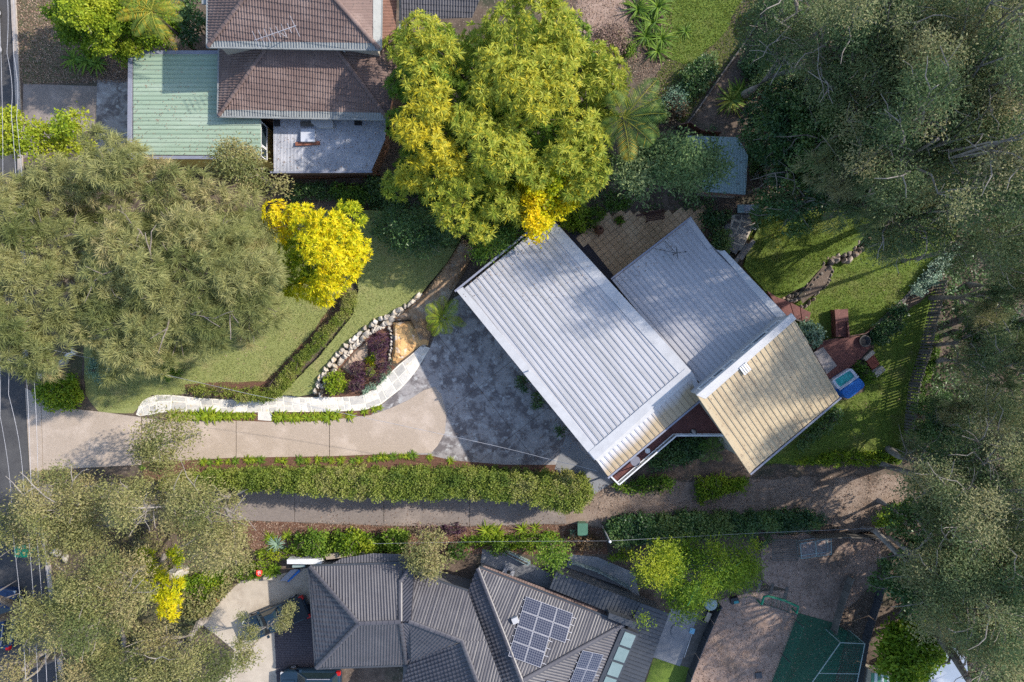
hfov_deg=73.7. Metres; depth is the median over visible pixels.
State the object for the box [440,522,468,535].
shrub
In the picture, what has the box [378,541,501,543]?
power cable
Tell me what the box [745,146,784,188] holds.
shrub
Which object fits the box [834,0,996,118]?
gum tree
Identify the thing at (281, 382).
hedge
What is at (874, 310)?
grass
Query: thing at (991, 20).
gum tree
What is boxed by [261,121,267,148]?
window
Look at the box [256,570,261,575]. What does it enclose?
warning sign
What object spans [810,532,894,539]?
boundary fence
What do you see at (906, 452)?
she oak
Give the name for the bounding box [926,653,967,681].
garden room
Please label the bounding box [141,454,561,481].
hedge bed
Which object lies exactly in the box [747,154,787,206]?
bare tree
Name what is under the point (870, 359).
step bench
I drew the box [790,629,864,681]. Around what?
cricket net
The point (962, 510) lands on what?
gum tree
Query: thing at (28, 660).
gum tree
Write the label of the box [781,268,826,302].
rock wall
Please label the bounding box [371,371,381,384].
shrub
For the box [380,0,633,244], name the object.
jacaranda
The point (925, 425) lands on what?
rainforest tree
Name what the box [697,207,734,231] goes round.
shrub
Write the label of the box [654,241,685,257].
tv antenna
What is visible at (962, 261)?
gum tree
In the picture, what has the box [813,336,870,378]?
back deck
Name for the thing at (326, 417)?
strappy lily
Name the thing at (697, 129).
boundary fence
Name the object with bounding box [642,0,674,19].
strappy palm
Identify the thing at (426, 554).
olive tree
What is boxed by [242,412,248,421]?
strappy lily
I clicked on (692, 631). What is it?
pool net
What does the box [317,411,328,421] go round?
strappy lily
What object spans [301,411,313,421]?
strappy lily
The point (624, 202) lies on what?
shrub
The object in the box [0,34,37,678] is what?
power cable
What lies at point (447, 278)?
sandstone cutting
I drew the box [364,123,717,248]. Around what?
undergrowth
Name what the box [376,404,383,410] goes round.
strappy lily
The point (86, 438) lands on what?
driveway
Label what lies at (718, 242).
shrub
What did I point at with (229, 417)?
strappy lily
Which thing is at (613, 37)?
shrub
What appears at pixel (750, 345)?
window
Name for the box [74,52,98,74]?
strap fern
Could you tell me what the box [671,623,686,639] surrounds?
round slab
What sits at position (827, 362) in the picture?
mat
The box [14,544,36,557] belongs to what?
wheelie bin
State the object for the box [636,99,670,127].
shrub
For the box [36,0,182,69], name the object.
green tree
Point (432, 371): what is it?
forecourt
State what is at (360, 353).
sandstone shelf
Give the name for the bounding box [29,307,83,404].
front verge
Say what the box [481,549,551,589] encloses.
side terrace
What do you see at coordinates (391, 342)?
rock wall
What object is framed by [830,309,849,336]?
steps
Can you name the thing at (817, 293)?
rock wall
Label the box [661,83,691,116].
shrub
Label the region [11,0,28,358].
kerb
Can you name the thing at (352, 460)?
strappy lily
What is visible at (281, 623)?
gum sapling
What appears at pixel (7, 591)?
parked car
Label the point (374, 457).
strappy lily
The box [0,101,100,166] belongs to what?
tree
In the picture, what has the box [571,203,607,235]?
shrub
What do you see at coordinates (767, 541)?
shrub
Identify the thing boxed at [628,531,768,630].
tree
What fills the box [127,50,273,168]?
garage
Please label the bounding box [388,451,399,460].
strappy lily
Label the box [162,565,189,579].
boulder
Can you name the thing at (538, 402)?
shrub
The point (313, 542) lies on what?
shrub
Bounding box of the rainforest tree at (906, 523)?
[882,474,1007,591]
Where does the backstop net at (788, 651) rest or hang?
on the yard dirt at (735, 663)
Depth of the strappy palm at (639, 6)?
52.97 m
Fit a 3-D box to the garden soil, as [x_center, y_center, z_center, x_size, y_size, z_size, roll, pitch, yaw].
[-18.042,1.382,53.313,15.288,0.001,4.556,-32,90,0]
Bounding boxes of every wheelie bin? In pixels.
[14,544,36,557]
[577,521,587,535]
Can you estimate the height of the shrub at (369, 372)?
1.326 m
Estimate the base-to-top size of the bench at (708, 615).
0.435 m
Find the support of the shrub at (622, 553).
on the ground at (731, 462)
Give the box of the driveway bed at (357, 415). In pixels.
[175,401,385,421]
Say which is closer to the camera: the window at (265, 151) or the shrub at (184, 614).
the window at (265, 151)
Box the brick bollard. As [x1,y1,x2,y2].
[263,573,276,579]
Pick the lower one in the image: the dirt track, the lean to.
the lean to
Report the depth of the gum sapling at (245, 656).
49.87 m
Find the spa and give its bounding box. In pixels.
[829,368,863,398]
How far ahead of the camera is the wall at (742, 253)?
52.79 m
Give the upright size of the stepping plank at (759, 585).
0.038 m
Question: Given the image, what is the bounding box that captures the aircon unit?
[502,565,514,575]
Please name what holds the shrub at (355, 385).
on the garden bed at (348, 377)
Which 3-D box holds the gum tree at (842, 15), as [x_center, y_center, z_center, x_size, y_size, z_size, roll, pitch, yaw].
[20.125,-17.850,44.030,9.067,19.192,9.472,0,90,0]
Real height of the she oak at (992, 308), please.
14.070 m
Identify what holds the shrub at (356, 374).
on the garden bed at (348, 377)
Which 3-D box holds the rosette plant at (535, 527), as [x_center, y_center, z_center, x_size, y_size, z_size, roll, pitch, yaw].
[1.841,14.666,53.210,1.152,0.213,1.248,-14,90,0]
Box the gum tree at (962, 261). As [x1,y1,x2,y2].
[901,192,1023,295]
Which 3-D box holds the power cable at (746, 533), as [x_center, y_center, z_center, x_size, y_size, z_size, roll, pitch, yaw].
[17.065,13.981,49.408,20.066,0.367,0.016,-2,90,0]
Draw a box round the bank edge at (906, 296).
[862,242,951,335]
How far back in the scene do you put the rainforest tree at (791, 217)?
47.20 m
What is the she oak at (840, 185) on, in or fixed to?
on the ground at (731, 462)
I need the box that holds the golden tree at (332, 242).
[261,198,373,311]
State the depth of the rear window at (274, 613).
52.02 m
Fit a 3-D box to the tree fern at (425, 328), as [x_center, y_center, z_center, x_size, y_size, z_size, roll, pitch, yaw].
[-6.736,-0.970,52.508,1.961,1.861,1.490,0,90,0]
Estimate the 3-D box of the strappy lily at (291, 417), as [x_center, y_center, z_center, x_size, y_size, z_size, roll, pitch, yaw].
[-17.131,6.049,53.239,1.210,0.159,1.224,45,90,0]
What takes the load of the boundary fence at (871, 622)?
on the ground at (731, 462)
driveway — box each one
[22,84,96,158]
[25,387,445,491]
[204,566,315,681]
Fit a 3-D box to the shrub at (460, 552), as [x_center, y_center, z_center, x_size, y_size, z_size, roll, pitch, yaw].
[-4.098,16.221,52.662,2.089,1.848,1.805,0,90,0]
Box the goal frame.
[757,595,798,615]
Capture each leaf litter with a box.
[17,0,1014,681]
[99,215,934,525]
[133,60,260,154]
[273,120,379,169]
[492,233,587,308]
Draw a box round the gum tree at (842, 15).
[764,0,956,119]
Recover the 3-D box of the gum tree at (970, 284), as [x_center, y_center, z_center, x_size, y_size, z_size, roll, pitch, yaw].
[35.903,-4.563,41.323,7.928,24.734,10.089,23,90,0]
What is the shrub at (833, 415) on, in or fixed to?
on the side lawn at (914, 330)
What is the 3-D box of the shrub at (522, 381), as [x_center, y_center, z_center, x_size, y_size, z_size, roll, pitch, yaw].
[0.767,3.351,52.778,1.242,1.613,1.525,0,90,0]
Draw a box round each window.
[259,608,274,615]
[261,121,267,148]
[261,145,267,160]
[273,609,281,621]
[697,376,713,389]
[712,368,724,377]
[722,359,735,368]
[740,343,753,352]
[751,332,767,343]
[764,320,781,331]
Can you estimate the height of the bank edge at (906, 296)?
0.120 m
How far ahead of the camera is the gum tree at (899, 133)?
36.11 m
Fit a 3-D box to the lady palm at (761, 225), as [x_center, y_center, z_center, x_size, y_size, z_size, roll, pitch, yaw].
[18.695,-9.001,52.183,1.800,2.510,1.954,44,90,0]
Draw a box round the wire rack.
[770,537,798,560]
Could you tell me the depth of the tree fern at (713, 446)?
51.18 m
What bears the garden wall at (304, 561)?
on the ground at (731, 462)
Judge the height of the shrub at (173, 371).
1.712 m
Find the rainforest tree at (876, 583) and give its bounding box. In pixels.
[866,530,988,625]
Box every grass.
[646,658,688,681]
[764,227,954,465]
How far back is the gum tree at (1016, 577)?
38.96 m
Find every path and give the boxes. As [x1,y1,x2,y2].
[136,346,429,420]
[690,9,768,120]
[728,215,752,253]
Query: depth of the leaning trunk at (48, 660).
50.63 m
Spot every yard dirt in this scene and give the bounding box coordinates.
[691,532,881,681]
[761,533,840,589]
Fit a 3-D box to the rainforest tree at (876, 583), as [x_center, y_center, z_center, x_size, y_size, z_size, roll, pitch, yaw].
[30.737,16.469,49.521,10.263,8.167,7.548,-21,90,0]
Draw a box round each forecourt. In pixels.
[95,80,132,159]
[371,290,626,483]
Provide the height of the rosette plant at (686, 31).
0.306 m
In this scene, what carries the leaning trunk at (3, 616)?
on the ground at (731, 462)
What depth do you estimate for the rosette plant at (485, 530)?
53.17 m
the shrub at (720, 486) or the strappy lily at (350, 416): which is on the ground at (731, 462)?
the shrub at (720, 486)
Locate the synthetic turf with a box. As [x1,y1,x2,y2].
[773,613,847,681]
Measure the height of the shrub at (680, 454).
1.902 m
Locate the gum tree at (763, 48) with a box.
[723,0,897,117]
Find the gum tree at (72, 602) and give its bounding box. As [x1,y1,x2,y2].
[1,539,166,667]
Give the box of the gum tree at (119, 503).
[81,460,260,581]
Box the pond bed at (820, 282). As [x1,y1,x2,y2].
[799,266,830,302]
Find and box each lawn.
[81,210,347,412]
[282,210,462,396]
[663,0,741,63]
[742,210,871,297]
[765,288,937,465]
[792,220,957,339]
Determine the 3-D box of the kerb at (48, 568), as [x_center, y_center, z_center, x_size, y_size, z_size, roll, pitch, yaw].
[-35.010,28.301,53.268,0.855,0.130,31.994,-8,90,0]
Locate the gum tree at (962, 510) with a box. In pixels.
[877,425,1023,570]
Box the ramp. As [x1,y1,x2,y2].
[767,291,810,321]
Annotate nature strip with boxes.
[17,0,81,83]
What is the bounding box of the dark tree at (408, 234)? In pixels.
[367,201,460,265]
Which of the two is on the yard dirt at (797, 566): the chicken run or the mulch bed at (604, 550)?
the chicken run
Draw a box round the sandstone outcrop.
[391,321,428,362]
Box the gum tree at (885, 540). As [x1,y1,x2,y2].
[860,487,1023,665]
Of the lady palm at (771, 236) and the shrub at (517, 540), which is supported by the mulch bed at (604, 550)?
the shrub at (517, 540)
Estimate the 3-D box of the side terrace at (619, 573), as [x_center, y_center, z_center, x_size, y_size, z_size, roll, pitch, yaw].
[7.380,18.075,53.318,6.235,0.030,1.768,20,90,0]
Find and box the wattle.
[198,130,294,202]
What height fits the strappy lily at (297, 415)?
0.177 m
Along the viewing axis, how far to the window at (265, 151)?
50.44 m
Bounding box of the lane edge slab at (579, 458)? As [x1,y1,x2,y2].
[555,434,612,493]
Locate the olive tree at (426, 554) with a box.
[394,521,456,584]
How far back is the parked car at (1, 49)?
53.16 m
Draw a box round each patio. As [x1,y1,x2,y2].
[566,205,705,287]
[653,609,697,665]
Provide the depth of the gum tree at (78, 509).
44.33 m
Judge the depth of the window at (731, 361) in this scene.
46.13 m
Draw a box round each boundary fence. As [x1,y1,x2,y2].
[265,173,379,179]
[676,121,720,135]
[685,602,722,681]
[686,12,764,122]
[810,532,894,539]
[830,575,854,634]
[855,562,891,681]
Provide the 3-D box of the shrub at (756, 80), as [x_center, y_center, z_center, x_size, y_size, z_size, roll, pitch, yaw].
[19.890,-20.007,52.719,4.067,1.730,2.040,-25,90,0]
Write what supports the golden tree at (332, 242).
on the ground at (731, 462)
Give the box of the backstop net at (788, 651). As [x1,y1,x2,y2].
[772,618,803,681]
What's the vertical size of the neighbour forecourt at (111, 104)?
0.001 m
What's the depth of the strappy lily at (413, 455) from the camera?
53.23 m
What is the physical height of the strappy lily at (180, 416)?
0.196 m
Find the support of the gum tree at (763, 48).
on the ground at (731, 462)
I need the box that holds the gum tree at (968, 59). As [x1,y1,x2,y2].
[851,20,1017,191]
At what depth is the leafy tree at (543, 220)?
46.22 m
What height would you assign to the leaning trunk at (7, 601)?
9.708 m
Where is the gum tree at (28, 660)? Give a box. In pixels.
[0,617,99,681]
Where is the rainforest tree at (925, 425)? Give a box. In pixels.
[904,384,975,457]
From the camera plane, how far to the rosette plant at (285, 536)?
53.18 m
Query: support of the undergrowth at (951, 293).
on the ground at (731, 462)
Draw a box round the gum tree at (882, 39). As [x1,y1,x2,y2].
[788,0,963,154]
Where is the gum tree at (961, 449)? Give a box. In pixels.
[885,405,1023,553]
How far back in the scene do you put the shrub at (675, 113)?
52.63 m
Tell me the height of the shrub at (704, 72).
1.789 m
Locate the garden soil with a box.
[185,287,351,397]
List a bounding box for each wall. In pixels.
[37,348,78,377]
[287,550,373,567]
[312,292,421,396]
[327,326,384,373]
[387,326,393,359]
[733,239,755,262]
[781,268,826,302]
[799,269,833,307]
[822,230,879,270]
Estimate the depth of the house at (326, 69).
48.00 m
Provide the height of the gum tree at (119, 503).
12.895 m
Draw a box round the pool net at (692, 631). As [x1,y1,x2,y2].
[684,628,694,656]
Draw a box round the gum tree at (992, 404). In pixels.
[909,378,1023,493]
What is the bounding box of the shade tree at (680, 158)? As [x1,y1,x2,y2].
[608,122,737,211]
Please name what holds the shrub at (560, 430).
on the forecourt at (432, 371)
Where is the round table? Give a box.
[630,456,639,465]
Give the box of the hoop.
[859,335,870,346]
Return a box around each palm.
[116,0,195,50]
[594,77,666,161]
[619,0,653,25]
[632,20,661,51]
[636,6,669,35]
[641,35,673,65]
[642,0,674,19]
[647,23,677,49]
[750,207,772,234]
[758,218,790,248]
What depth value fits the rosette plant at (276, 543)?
53.15 m
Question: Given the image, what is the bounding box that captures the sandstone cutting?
[394,237,473,340]
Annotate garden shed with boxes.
[688,136,747,197]
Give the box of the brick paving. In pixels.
[274,618,314,681]
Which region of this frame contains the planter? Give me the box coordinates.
[502,549,530,565]
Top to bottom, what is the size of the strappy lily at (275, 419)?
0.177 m
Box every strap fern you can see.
[59,46,85,74]
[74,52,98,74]
[83,54,110,78]
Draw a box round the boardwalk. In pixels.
[681,609,712,667]
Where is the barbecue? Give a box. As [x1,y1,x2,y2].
[736,205,760,214]
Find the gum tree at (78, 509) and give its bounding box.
[0,455,130,571]
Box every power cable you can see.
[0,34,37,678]
[0,368,25,678]
[7,37,46,678]
[13,0,56,681]
[55,350,595,470]
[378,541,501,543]
[615,528,867,540]
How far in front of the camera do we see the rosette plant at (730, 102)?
53.02 m
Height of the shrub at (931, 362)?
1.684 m
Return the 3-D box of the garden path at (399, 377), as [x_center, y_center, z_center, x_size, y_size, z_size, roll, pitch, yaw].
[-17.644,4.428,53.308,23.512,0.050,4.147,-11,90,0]
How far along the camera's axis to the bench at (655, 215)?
52.87 m
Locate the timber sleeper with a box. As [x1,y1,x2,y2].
[636,211,660,216]
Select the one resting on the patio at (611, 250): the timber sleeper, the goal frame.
the timber sleeper
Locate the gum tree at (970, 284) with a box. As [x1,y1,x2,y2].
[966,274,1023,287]
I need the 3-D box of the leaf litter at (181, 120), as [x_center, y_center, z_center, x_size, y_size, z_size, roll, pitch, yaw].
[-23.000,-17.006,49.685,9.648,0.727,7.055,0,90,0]
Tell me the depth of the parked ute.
52.21 m
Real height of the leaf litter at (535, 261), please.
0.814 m
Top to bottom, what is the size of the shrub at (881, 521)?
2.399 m
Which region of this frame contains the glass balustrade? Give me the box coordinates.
[571,559,629,589]
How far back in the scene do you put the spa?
52.41 m
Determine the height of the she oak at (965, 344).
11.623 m
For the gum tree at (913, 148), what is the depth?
40.18 m
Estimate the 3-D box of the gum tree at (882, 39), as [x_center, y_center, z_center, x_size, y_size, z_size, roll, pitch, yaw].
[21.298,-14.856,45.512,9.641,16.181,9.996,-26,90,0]
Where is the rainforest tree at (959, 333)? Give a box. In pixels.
[948,292,1023,370]
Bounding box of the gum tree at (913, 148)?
[818,79,991,209]
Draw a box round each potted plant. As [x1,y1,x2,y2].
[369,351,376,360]
[613,215,626,226]
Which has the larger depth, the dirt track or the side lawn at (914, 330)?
the dirt track
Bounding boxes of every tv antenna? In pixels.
[252,16,298,46]
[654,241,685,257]
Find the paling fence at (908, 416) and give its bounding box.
[902,280,946,459]
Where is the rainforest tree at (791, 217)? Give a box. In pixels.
[748,133,853,240]
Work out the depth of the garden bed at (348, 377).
53.30 m
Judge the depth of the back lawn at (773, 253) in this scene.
52.93 m
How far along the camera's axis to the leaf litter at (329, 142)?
50.43 m
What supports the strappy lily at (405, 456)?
on the hedge bed at (434, 462)
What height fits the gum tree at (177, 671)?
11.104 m
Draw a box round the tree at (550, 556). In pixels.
[527,528,574,577]
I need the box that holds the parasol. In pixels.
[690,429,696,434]
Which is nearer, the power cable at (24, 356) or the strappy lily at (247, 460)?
the power cable at (24, 356)
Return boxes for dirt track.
[565,474,923,539]
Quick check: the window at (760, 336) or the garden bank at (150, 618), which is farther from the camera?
the garden bank at (150, 618)
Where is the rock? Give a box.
[62,555,68,562]
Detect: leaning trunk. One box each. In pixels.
[0,581,35,613]
[0,611,31,621]
[3,648,63,681]
[102,620,126,648]
[878,572,918,593]
[919,606,970,681]
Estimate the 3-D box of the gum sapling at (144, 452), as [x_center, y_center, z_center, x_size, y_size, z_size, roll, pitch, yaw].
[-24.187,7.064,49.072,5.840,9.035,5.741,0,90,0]
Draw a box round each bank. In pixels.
[55,566,247,681]
[575,0,628,56]
[648,0,760,122]
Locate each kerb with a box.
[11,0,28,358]
[38,518,64,681]
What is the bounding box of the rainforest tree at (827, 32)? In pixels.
[783,6,882,104]
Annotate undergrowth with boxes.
[25,468,253,681]
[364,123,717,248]
[746,0,1023,681]
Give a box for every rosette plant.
[262,531,276,545]
[265,536,287,553]
[280,528,293,544]
[477,519,496,536]
[490,524,506,538]
[513,521,528,534]
[529,520,541,534]
[675,22,692,40]
[714,79,748,118]
[727,78,750,103]
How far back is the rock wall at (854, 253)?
52.86 m
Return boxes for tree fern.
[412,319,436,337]
[424,295,466,335]
[698,436,724,462]
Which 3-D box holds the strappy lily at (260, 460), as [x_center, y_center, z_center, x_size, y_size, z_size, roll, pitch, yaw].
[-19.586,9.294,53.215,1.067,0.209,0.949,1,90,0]
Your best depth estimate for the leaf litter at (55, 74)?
53.31 m
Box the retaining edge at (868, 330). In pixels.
[823,326,875,341]
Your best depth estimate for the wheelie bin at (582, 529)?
52.26 m
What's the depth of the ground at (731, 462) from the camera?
53.33 m
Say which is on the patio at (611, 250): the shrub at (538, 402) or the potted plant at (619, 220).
the potted plant at (619, 220)
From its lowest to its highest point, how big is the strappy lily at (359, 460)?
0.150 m
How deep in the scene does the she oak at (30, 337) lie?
43.96 m
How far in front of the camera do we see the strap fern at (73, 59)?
53.14 m
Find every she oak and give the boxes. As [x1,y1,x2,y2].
[0,168,112,385]
[6,117,265,217]
[65,196,299,388]
[768,128,909,243]
[858,165,987,263]
[882,423,998,525]
[920,612,1023,681]
[926,369,1023,439]
[928,257,1023,328]
[929,306,1023,382]
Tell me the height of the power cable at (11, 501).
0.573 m
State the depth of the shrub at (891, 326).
52.55 m
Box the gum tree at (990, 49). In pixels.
[883,8,1023,219]
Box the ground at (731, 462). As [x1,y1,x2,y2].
[17,0,1023,681]
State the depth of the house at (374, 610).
49.48 m
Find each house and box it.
[202,0,478,177]
[308,553,668,681]
[454,217,841,478]
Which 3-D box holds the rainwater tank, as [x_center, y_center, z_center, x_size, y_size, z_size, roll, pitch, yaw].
[15.250,20.166,52.773,1.000,1.120,1.000,0,90,0]
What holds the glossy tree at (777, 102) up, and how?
on the ground at (731, 462)
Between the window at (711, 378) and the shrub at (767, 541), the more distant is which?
the shrub at (767, 541)
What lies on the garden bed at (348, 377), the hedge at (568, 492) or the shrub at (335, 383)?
the shrub at (335, 383)
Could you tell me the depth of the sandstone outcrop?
52.88 m
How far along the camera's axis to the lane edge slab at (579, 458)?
53.30 m
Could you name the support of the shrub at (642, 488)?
on the ground at (731, 462)
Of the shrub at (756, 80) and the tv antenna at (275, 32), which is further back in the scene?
the shrub at (756, 80)
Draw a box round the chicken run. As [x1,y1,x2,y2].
[796,538,831,558]
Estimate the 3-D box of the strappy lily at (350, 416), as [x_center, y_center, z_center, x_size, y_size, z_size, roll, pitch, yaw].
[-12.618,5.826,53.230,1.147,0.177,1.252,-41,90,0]
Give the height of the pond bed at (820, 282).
0.001 m
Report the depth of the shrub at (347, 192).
52.17 m
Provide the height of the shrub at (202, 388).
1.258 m
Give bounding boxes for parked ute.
[242,594,310,639]
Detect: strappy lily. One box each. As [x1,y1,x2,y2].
[166,409,180,422]
[172,412,183,422]
[186,410,196,421]
[192,409,205,424]
[198,405,215,425]
[198,457,207,467]
[206,458,215,465]
[209,409,222,425]
[214,456,224,465]
[215,411,228,421]
[225,410,236,421]
[231,455,240,464]
[234,412,244,420]
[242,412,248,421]
[242,454,254,465]
[248,411,257,420]
[256,455,265,463]
[270,411,281,423]
[274,409,289,424]
[279,457,287,463]
[286,412,299,424]
[294,411,306,422]
[294,455,305,465]
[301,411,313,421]
[310,410,320,423]
[314,454,322,464]
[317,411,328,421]
[320,409,335,425]
[327,455,335,465]
[330,409,343,422]
[335,456,348,466]
[343,408,356,421]
[348,457,356,463]
[354,455,363,464]
[360,407,370,416]
[370,405,377,412]
[370,453,379,463]
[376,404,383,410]
[376,451,386,461]
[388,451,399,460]
[403,452,410,459]
[407,449,419,461]
[446,456,453,464]
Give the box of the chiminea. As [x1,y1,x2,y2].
[595,225,603,234]
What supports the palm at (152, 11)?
on the ground at (731, 462)
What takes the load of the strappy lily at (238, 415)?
on the driveway bed at (357, 415)
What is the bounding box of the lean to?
[861,664,896,681]
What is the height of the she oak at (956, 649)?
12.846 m
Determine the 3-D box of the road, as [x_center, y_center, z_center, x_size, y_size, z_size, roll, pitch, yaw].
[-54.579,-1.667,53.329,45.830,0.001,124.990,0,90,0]
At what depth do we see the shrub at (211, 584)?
52.54 m
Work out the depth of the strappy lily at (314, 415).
53.22 m
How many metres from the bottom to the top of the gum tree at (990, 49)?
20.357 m
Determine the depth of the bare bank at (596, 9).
53.32 m
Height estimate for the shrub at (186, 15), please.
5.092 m
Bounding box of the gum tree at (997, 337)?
[930,315,1023,423]
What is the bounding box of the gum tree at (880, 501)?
[876,460,1023,612]
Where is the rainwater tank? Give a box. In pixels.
[701,593,716,610]
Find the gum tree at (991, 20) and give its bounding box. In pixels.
[878,0,1023,89]
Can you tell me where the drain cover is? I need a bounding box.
[755,672,761,678]
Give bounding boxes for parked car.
[0,10,2,53]
[0,586,24,650]
[280,665,341,681]
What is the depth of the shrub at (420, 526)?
52.99 m
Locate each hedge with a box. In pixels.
[154,462,596,514]
[233,288,357,404]
[602,505,830,551]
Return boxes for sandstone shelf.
[341,342,367,373]
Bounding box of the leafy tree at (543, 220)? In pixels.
[511,157,586,248]
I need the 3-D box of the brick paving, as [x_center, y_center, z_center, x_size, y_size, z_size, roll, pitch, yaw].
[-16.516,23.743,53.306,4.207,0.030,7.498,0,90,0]
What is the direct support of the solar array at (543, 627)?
on the house at (374, 610)
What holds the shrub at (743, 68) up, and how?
on the ground at (731, 462)
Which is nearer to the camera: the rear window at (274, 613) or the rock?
the rear window at (274, 613)
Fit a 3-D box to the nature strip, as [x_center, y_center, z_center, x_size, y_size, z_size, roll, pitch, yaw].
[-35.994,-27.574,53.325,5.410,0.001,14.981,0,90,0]
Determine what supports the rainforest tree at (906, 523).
on the ground at (731, 462)
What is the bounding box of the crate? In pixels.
[729,596,738,604]
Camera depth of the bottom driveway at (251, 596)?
53.32 m
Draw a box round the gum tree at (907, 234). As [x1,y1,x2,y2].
[823,117,988,277]
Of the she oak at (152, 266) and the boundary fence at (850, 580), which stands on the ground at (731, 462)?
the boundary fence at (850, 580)
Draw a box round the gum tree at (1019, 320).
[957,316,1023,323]
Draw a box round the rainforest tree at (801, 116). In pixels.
[755,82,855,192]
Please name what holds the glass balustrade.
on the side terrace at (619, 573)
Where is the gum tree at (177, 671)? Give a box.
[53,614,243,681]
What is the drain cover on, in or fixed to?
on the yard dirt at (735, 663)
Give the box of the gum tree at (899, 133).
[830,39,1023,227]
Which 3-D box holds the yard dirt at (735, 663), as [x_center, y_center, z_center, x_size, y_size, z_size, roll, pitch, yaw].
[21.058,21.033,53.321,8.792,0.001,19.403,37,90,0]
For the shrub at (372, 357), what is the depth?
52.73 m
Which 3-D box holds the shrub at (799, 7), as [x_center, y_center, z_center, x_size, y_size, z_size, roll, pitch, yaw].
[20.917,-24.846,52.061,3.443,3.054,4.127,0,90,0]
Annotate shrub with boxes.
[31,369,84,412]
[85,354,111,385]
[131,543,186,622]
[158,363,183,381]
[173,0,205,48]
[176,576,207,624]
[180,569,233,602]
[187,383,266,398]
[187,560,260,625]
[233,558,281,582]
[254,545,312,561]
[282,179,369,203]
[288,525,407,558]
[296,526,330,559]
[314,386,326,397]
[322,368,350,396]
[327,181,372,209]
[331,525,385,557]
[346,377,364,392]
[347,359,365,379]
[360,359,393,397]
[365,330,391,356]
[365,364,376,378]
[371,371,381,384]
[374,352,392,372]
[381,526,410,553]
[409,523,436,534]
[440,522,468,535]
[445,541,471,562]
[461,213,527,267]
[461,529,562,553]
[486,538,510,556]
[514,375,529,393]
[529,391,545,410]
[553,424,566,439]
[559,207,593,232]
[567,532,603,554]
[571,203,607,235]
[587,16,634,57]
[600,191,633,212]
[606,546,635,564]
[611,474,678,496]
[618,38,640,61]
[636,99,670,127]
[646,434,708,472]
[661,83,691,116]
[665,91,690,122]
[677,50,719,103]
[691,470,751,505]
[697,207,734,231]
[707,225,733,253]
[738,40,774,81]
[745,68,792,97]
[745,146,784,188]
[747,532,774,550]
[762,0,806,31]
[794,405,844,452]
[794,447,900,468]
[797,317,827,348]
[852,359,877,386]
[864,300,910,349]
[868,612,950,681]
[871,498,912,530]
[908,243,959,297]
[912,332,943,408]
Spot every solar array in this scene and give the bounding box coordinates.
[508,596,575,667]
[546,650,603,681]
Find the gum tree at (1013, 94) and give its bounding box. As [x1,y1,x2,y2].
[858,0,1023,141]
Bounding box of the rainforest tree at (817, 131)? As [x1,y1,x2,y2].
[775,86,889,207]
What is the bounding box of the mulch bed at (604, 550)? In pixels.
[233,521,607,554]
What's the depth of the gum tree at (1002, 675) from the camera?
39.93 m
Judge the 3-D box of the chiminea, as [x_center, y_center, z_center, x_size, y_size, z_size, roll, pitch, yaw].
[6.732,-8.521,52.702,0.843,1.298,0.833,0,90,0]
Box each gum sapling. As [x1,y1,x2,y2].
[123,401,209,481]
[229,600,299,652]
[230,636,265,673]
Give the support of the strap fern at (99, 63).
on the ground at (731, 462)
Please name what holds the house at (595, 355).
on the ground at (731, 462)
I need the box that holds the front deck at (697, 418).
[609,402,722,484]
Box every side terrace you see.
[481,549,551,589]
[566,554,639,595]
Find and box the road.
[0,0,58,681]
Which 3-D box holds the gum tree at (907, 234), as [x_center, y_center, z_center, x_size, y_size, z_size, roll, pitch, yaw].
[25.668,-9.635,47.025,10.199,13.050,10.574,-17,90,0]
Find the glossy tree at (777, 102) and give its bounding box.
[734,75,826,165]
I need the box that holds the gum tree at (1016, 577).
[867,518,1023,681]
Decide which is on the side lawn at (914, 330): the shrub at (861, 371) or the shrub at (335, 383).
the shrub at (861, 371)
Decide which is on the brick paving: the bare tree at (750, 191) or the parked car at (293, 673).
the parked car at (293, 673)
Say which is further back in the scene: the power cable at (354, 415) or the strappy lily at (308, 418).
the strappy lily at (308, 418)
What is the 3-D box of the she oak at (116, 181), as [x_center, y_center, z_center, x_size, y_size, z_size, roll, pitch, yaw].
[-25.280,-11.206,47.771,17.278,11.676,6.763,0,90,0]
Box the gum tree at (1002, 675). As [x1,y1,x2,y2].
[901,551,1023,681]
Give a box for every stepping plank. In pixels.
[756,580,761,592]
[769,583,773,595]
[783,587,788,599]
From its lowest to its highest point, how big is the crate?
0.430 m
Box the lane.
[37,482,565,537]
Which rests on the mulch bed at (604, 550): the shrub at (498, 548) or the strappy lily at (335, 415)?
the shrub at (498, 548)
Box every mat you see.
[280,568,300,581]
[814,347,836,373]
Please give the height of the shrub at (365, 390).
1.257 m
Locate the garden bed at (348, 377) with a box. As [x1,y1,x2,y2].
[317,324,395,396]
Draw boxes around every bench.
[645,209,664,221]
[703,611,711,621]
[861,350,884,376]
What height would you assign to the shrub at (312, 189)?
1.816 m
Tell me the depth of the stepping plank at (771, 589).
53.28 m
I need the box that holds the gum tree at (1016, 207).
[860,102,1023,278]
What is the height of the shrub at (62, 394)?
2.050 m
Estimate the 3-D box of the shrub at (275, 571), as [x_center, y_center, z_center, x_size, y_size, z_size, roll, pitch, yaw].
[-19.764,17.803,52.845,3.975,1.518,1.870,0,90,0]

